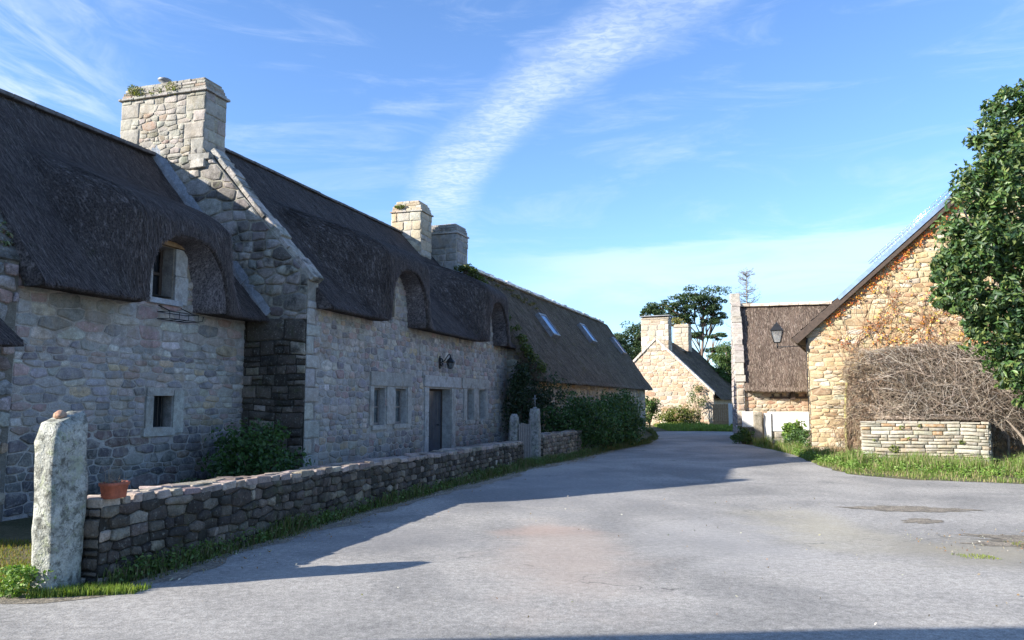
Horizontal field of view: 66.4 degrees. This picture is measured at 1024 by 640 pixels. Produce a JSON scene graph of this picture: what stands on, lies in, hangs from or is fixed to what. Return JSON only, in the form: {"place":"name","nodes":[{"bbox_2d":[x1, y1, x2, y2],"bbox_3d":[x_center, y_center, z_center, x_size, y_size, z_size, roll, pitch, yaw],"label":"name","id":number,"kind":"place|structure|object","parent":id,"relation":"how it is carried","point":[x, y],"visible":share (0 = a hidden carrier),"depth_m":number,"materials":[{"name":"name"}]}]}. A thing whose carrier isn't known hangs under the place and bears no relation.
{"place":"outdoors","nodes":[
{"label":"outdoors","id":0,"kind":"place"},
{"bbox_2d":[0,431,1023,639],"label":"road","id":1,"kind":"structure","parent":0,"point":[402,569],"depth_m":7.53,"materials":[{"name":"grey asphalt"}]},
{"bbox_2d":[169,451,1023,635],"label":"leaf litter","id":2,"kind":"object","parent":1,"relation":"on","point":[578,529],"visible":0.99,"depth_m":9.23,"materials":[{"name":"brown plant"}]},
{"bbox_2d":[843,505,984,511],"bbox_3d":[5.938,2.825,11.712,2.134,0.001,0.715,-1,-6,10],"label":"gravel patch","id":3,"kind":"object","parent":1,"relation":"on","point":[907,508],"visible":1,"depth_m":11.73,"materials":[{"name":"grey gravel"}]},
{"bbox_2d":[901,518,942,523],"bbox_3d":[5.503,2.701,10.526,0.644,0.001,0.493,0,-6,0],"label":"gravel patch","id":4,"kind":"object","parent":1,"relation":"on","point":[920,520],"visible":1,"depth_m":10.54,"materials":[{"name":"grey gravel"}]},
{"bbox_2d":[952,553,1000,559],"bbox_3d":[4.799,2.439,8.084,0.371,0.029,0.277,0,-6,0],"label":"weed patch","id":5,"kind":"object","parent":1,"relation":"on","point":[982,556],"visible":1,"depth_m":8.09,"materials":[{"name":"green plant"}]},
{"bbox_2d":[956,533,1023,547],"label":"gravel patch","id":6,"kind":"object","parent":1,"relation":"on","point":[1015,538],"visible":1,"depth_m":9.02,"materials":[{"name":"grey gravel"}]},
{"bbox_2d":[0,425,1023,592],"bbox_3d":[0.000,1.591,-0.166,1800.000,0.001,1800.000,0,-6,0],"label":"ground","id":7,"kind":"structure","parent":0,"point":[19,529],"depth_m":10.25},
{"bbox_2d":[0,318,28,346],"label":"outhouse","id":8,"kind":"structure","parent":7,"relation":"on","point":[9,337],"depth_m":10.17,"materials":[{"name":"stone"}]},
{"bbox_2d":[0,537,31,593],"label":"lawn patch","id":9,"kind":"object","parent":7,"relation":"on","point":[3,543],"visible":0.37,"depth_m":8.24,"materials":[{"name":"green plant"}]},
{"bbox_2d":[28,411,87,593],"bbox_3d":[-3.885,1.548,6.726,0.254,1.520,0.402,-2,-6,15],"label":"standing stone","id":10,"kind":"object","parent":7,"relation":"on","point":[60,487],"visible":0.95,"depth_m":6.62,"materials":[{"name":"stone"}]},
{"bbox_2d":[53,410,66,418],"bbox_3d":[-3.917,0.821,6.792,0.110,0.080,0.113,0,-6,0],"label":"pebble","id":11,"kind":"object","parent":10,"relation":"on","point":[59,414],"visible":0.95,"depth_m":6.75,"materials":[{"name":"beige stone"}]},
{"bbox_2d":[0,88,269,521],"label":"thatched cottage","id":12,"kind":"structure","parent":7,"relation":"on","point":[129,307],"depth_m":12.54,"materials":[{"name":"stone"}]},
{"bbox_2d":[141,388,183,436],"bbox_3d":[-6.071,1.574,13.424,0.295,0.812,0.932,-2,-6,18],"label":"window","id":13,"kind":"structure","parent":12,"relation":"in","point":[152,413],"depth_m":13.48,"materials":[{"name":"stone"}]},
{"bbox_2d":[146,240,187,306],"bbox_3d":[-6.105,-0.826,13.548,0.375,1.132,1.392,-2,-6,18],"label":"dormer window","id":14,"kind":"structure","parent":12,"relation":"in","point":[180,280],"depth_m":13.75,"materials":[{"name":"stone"}]},
{"bbox_2d":[81,441,523,584],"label":"garden wall","id":15,"kind":"structure","parent":7,"relation":"on","point":[150,520],"depth_m":8.81,"materials":[{"name":"stone"}]},
{"bbox_2d":[98,463,129,498],"bbox_3d":[-3.560,1.434,7.009,0.165,0.316,0.251,-2,-6,18],"label":"flower pot","id":16,"kind":"object","parent":15,"relation":"on","point":[112,489],"visible":1,"depth_m":6.93,"materials":[{"name":"ceramic"}]},
{"bbox_2d":[119,77,516,471],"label":"thatched cottage","id":17,"kind":"structure","parent":7,"relation":"on","point":[372,319],"depth_m":17.21,"materials":[{"name":"stone"}]},
{"bbox_2d":[369,371,412,429],"bbox_3d":[-2.937,1.917,18.578,0.250,1.322,2.192,-2,-6,18],"label":"window","id":18,"kind":"structure","parent":17,"relation":"in","point":[376,378],"depth_m":18.17,"materials":[{"name":"stone"}]},
{"bbox_2d":[386,386,411,428],"bbox_3d":[-2.817,2.121,18.940,0.245,0.992,1.352,-2,-6,18],"label":"window","id":19,"kind":"structure","parent":17,"relation":"in","point":[393,395],"depth_m":19.04,"materials":[{"name":"stone"}]},
{"bbox_2d":[423,375,460,451],"bbox_3d":[-2.040,2.700,21.480,0.355,2.296,2.552,-2,-6,18],"label":"door","id":20,"kind":"structure","parent":17,"relation":"in","point":[432,397],"depth_m":21.62,"materials":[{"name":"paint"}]},
{"bbox_2d":[439,354,454,368],"bbox_3d":[-1.806,1.132,21.471,0.505,0.414,0.253,3,-7,-29],"label":"wall lantern","id":21,"kind":"object","parent":17,"relation":"attached to","point":[450,361],"depth_m":21.44,"materials":[{"name":"black metal"}]},
{"bbox_2d":[461,378,474,423],"bbox_3d":[-1.397,2.425,23.387,0.245,1.352,1.042,-2,-6,18],"label":"window","id":22,"kind":"structure","parent":17,"relation":"in","point":[466,382],"depth_m":23.19,"materials":[{"name":"stone"}]},
{"bbox_2d":[473,379,488,419],"bbox_3d":[-1.051,2.481,24.479,0.240,1.236,1.352,-2,-6,18],"label":"window","id":23,"kind":"structure","parent":17,"relation":"in","point":[479,383],"depth_m":24.19,"materials":[{"name":"stone"}]},
{"bbox_2d":[0,428,660,603],"bbox_3d":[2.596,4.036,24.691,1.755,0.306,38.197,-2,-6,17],"label":"verge grass","id":24,"kind":"structure","parent":7,"relation":"on","point":[209,552],"depth_m":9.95,"materials":[{"name":"green plant"}]},
{"bbox_2d":[0,563,55,597],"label":"weed clump","id":25,"kind":"object","parent":24,"relation":"on","point":[8,583],"visible":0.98,"depth_m":6.39,"materials":[{"name":"green plant"}]},
{"bbox_2d":[26,581,151,598],"bbox_3d":[-3.523,2.240,6.547,0.931,0.105,0.264,1,-6,-14],"label":"lawn patch","id":26,"kind":"object","parent":24,"relation":"on","point":[86,589],"visible":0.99,"depth_m":6.49,"materials":[{"name":"green plant"}]},
{"bbox_2d":[509,414,518,440],"bbox_3d":[0.061,3.133,20.738,0.230,1.280,0.274,-2,-6,18],"label":"gatepost","id":27,"kind":"object","parent":7,"relation":"on","point":[513,427],"visible":0.54,"depth_m":20.65,"materials":[{"name":"stone"}]},
{"bbox_2d":[529,408,540,458],"bbox_3d":[0.622,3.090,20.994,0.274,1.420,0.289,-2,-6,18],"label":"gatepost","id":28,"kind":"object","parent":7,"relation":"on","point":[534,416],"visible":0.88,"depth_m":20.88,"materials":[{"name":"stone"}]},
{"bbox_2d":[518,420,530,458],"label":"garden gate","id":29,"kind":"structure","parent":28,"relation":"attached to","point":[523,428],"depth_m":20.77,"materials":[{"name":"grey wood"}]},
{"bbox_2d":[431,223,652,443],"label":"thatched cottage","id":30,"kind":"structure","parent":7,"relation":"on","point":[579,351],"depth_m":32.11,"materials":[{"name":"stone"}]},
{"bbox_2d":[501,351,569,446],"bbox_3d":[0.763,2.880,26.439,2.380,3.659,1.478,2,-6,-22],"label":"climbing ivy","id":31,"kind":"object","parent":30,"relation":"attached to","point":[518,379],"visible":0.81,"depth_m":26.20,"materials":[{"name":"green plant"}]},
{"bbox_2d":[541,429,581,457],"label":"garden wall","id":32,"kind":"structure","parent":7,"relation":"on","point":[556,442],"depth_m":22.95,"materials":[{"name":"stone"}]},
{"bbox_2d":[540,390,632,449],"bbox_3d":[2.353,3.400,26.124,3.202,2.199,2.989,0,-6,0],"label":"hedge","id":33,"kind":"object","parent":7,"relation":"on","point":[579,411],"visible":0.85,"depth_m":25.56,"materials":[{"name":"green plant"}]},
{"bbox_2d":[586,388,650,445],"bbox_3d":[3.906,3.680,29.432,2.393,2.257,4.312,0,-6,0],"label":"hedge","id":34,"kind":"object","parent":7,"relation":"on","point":[635,423],"visible":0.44,"depth_m":28.66,"materials":[{"name":"green plant"}]},
{"bbox_2d":[616,335,634,357],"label":"pine tree","id":35,"kind":"object","parent":7,"relation":"on","point":[627,347],"visible":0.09,"depth_m":79.92,"materials":[{"name":"green plant"}]},
{"bbox_2d":[614,320,641,359],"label":"pine tree","id":36,"kind":"object","parent":7,"relation":"on","point":[635,344],"visible":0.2,"depth_m":83.86,"materials":[{"name":"green plant"}]},
{"bbox_2d":[645,396,662,425],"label":"garden bush","id":37,"kind":"object","parent":7,"relation":"on","point":[651,408],"visible":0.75,"depth_m":51.08,"materials":[{"name":"green plant"}]},
{"bbox_2d":[654,404,702,423],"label":"hydrangea","id":38,"kind":"object","parent":7,"relation":"on","point":[684,412],"visible":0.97,"depth_m":50.21,"materials":[{"name":"green plant"}]},
{"bbox_2d":[633,315,731,424],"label":"thatched cottage","id":39,"kind":"structure","parent":7,"relation":"on","point":[669,369],"depth_m":53.95,"materials":[{"name":"stone"}]},
{"bbox_2d":[639,284,731,359],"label":"pine tree","id":40,"kind":"object","parent":7,"relation":"on","point":[700,300],"visible":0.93,"depth_m":70.07,"materials":[{"name":"green plant"}]},
{"bbox_2d":[687,384,708,420],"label":"sapling","id":41,"kind":"object","parent":7,"relation":"on","point":[696,399],"visible":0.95,"depth_m":51.61,"materials":[{"name":"green plant"}]},
{"bbox_2d":[695,341,731,393],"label":"leafy tree","id":42,"kind":"object","parent":7,"relation":"on","point":[723,361],"visible":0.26,"depth_m":61.24,"materials":[{"name":"green plant"}]},
{"bbox_2d":[713,404,728,424],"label":"board fence","id":43,"kind":"object","parent":7,"relation":"on","point":[718,409],"visible":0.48,"depth_m":48.75,"materials":[{"name":"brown wood"}]},
{"bbox_2d":[728,403,733,424],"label":"white gate","id":44,"kind":"structure","parent":7,"relation":"on","point":[731,416],"depth_m":46.80,"materials":[{"name":"paint"}]},
{"bbox_2d":[719,268,760,343],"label":"bare larch","id":45,"kind":"object","parent":7,"relation":"on","point":[743,294],"visible":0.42,"depth_m":80.83,"materials":[{"name":"green plant"}]},
{"bbox_2d":[729,426,754,443],"bbox_3d":[8.842,4.421,29.867,0.983,0.791,0.911,3,-7,-30],"label":"roadside shrub","id":46,"kind":"object","parent":7,"relation":"on","point":[742,434],"visible":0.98,"depth_m":29.74,"materials":[{"name":"green plant"}]},
{"bbox_2d":[753,412,763,439],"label":"gate pier","id":47,"kind":"structure","parent":7,"relation":"on","point":[758,422],"depth_m":30.18,"materials":[{"name":"stone"}]},
{"bbox_2d":[742,411,811,443],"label":"white wall","id":48,"kind":"structure","parent":7,"relation":"on","point":[779,420],"depth_m":30.11,"materials":[{"name":"paint"}]},
{"bbox_2d":[763,413,771,441],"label":"white gate","id":49,"kind":"structure","parent":48,"relation":"attached to","point":[767,424],"depth_m":30.18,"materials":[{"name":"paint"}]},
{"bbox_2d":[730,294,831,442],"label":"thatched cottage","id":50,"kind":"structure","parent":7,"relation":"on","point":[768,375],"depth_m":31.98,"materials":[{"name":"plant"}]},
{"bbox_2d":[781,419,806,439],"bbox_3d":[10.504,4.198,29.007,0.991,1.097,0.931,-2,-6,21],"label":"broadleaf shrub","id":51,"kind":"object","parent":7,"relation":"on","point":[786,428],"visible":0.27,"depth_m":28.97,"materials":[{"name":"green plant"}]},
{"bbox_2d":[781,424,809,449],"bbox_3d":[9.063,3.785,24.667,0.752,0.957,1.902,0,-6,0],"label":"ivy clump","id":52,"kind":"object","parent":7,"relation":"on","point":[795,434],"visible":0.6,"depth_m":24.66,"materials":[{"name":"green plant"}]},
{"bbox_2d":[752,435,1023,478],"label":"verge grass","id":53,"kind":"structure","parent":7,"relation":"on","point":[914,458],"depth_m":18.41,"materials":[{"name":"green plant"}]},
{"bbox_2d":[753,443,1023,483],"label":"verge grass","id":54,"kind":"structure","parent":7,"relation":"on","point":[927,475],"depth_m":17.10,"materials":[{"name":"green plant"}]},
{"bbox_2d":[791,151,1023,460],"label":"stone barn","id":55,"kind":"structure","parent":7,"relation":"on","point":[824,360],"depth_m":22.85,"materials":[{"name":"granite stone"},{"name":"slate"},{"name":"dark wood"}]},
{"bbox_2d":[770,322,807,351],"bbox_3d":[8.407,0.506,23.741,1.054,0.930,0.368,-3,-7,24],"label":"street lantern","id":56,"kind":"object","parent":55,"relation":"attached to","point":[776,327],"visible":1,"depth_m":23.78,"materials":[{"name":"black metal"}]},
{"bbox_2d":[815,206,1006,361],"bbox_3d":[12.149,-1.400,22.224,6.771,5.215,0.122,-3,-7,24],"label":"wall creeper","id":57,"kind":"object","parent":55,"relation":"attached to","point":[904,318],"depth_m":22.59,"materials":[{"name":"brown plant"}]},
{"bbox_2d":[801,339,1023,462],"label":"dead vine","id":58,"kind":"object","parent":55,"relation":"attached to","point":[959,392],"visible":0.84,"depth_m":21.39,"materials":[{"name":"brown plant"}]},
{"bbox_2d":[860,420,993,463],"bbox_3d":[10.768,3.178,20.332,2.934,1.145,2.027,-4,-7,32],"label":"stone planter","id":59,"kind":"object","parent":7,"relation":"on","point":[883,437],"visible":0.77,"depth_m":19.54,"materials":[{"name":"stone"}]},
{"bbox_2d":[925,78,1023,407],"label":"evergreen tree","id":60,"kind":"object","parent":7,"relation":"on","point":[984,242],"visible":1,"depth_m":18.23,"materials":[{"name":"green plant"}]},
{"bbox_2d":[0,0,1023,367],"label":"sky","id":61,"kind":"structure","parent":0,"point":[604,160],"materials":[{"name":"blue"}]},
{"bbox_2d":[653,421,732,431],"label":"grass","id":62,"kind":"structure","parent":0,"point":[691,426],"depth_m":43.85,"materials":[{"name":"green plant"}]},
{"label":"garden soil","id":63,"kind":"structure","parent":0,"visible":0},
{"bbox_2d":[136,478,200,488],"bbox_3d":[-5.209,2.749,12.636,1.746,0.428,1.292,4,-7,-31],"label":"garden bush","id":64,"kind":"object","parent":63,"relation":"on","point":[178,482],"visible":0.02,"depth_m":12.58,"materials":[{"name":"green plant"}]},
{"bbox_2d":[196,417,314,479],"bbox_3d":[-4.460,2.467,13.975,1.980,1.478,2.008,0,-6,0],"label":"garden bush","id":65,"kind":"object","parent":63,"relation":"on","point":[262,461],"visible":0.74,"depth_m":13.69,"materials":[{"name":"green plant"}]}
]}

